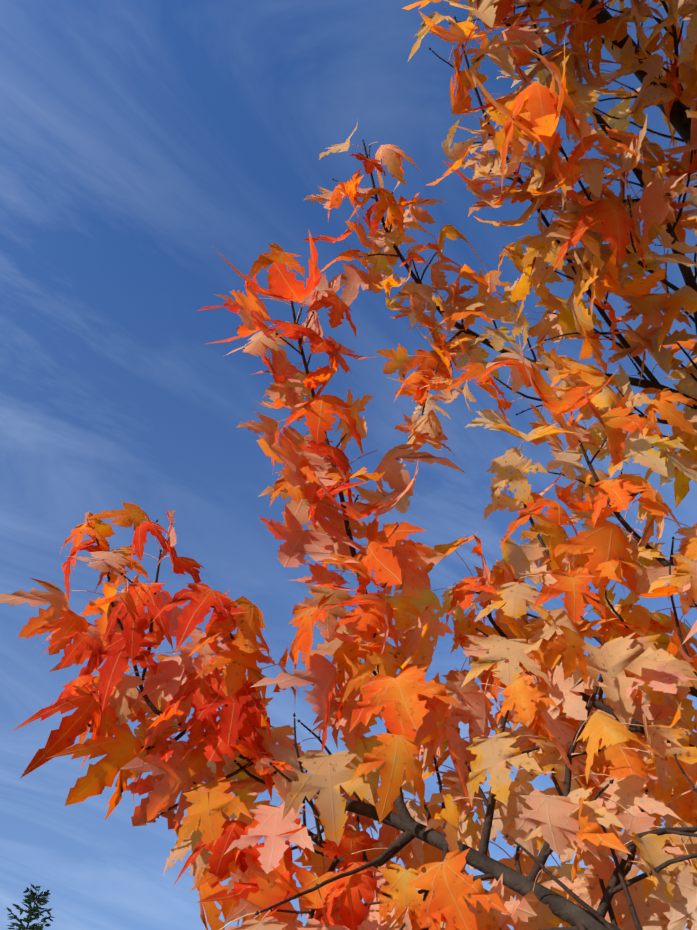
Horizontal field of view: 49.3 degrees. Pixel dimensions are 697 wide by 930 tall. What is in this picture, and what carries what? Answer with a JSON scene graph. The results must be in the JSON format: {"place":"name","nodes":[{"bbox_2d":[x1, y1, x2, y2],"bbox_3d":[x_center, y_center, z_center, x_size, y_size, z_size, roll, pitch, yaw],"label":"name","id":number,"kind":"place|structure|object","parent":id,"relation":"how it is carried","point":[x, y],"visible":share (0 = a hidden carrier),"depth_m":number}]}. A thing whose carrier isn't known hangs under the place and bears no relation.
{"place":"outdoors","nodes":[
{"label":"outdoors","id":0,"kind":"place"},
{"bbox_2d":[7,883,54,929],"bbox_3d":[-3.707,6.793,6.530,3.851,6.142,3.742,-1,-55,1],"label":"conifer","id":1,"kind":"object","parent":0,"point":[31,899],"depth_m":8.78},
{"bbox_2d":[0,0,696,929],"bbox_3d":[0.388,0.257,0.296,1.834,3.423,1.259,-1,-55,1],"label":"maple","id":2,"kind":"object","parent":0,"point":[654,670],"depth_m":0.93},
{"bbox_2d":[72,0,696,929],"bbox_3d":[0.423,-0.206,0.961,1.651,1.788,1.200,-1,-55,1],"label":"branches","id":3,"kind":"object","parent":2,"relation":"attached to","point":[458,554],"visible":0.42,"depth_m":0.98},
{"bbox_2d":[0,0,696,929],"label":"sky","id":4,"kind":"structure","parent":0,"point":[139,138]},
{"bbox_2d":[92,1,696,929],"bbox_3d":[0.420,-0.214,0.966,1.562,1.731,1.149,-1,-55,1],"label":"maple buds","id":5,"kind":"object","parent":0,"point":[476,629],"visible":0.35,"depth_m":0.91}
]}

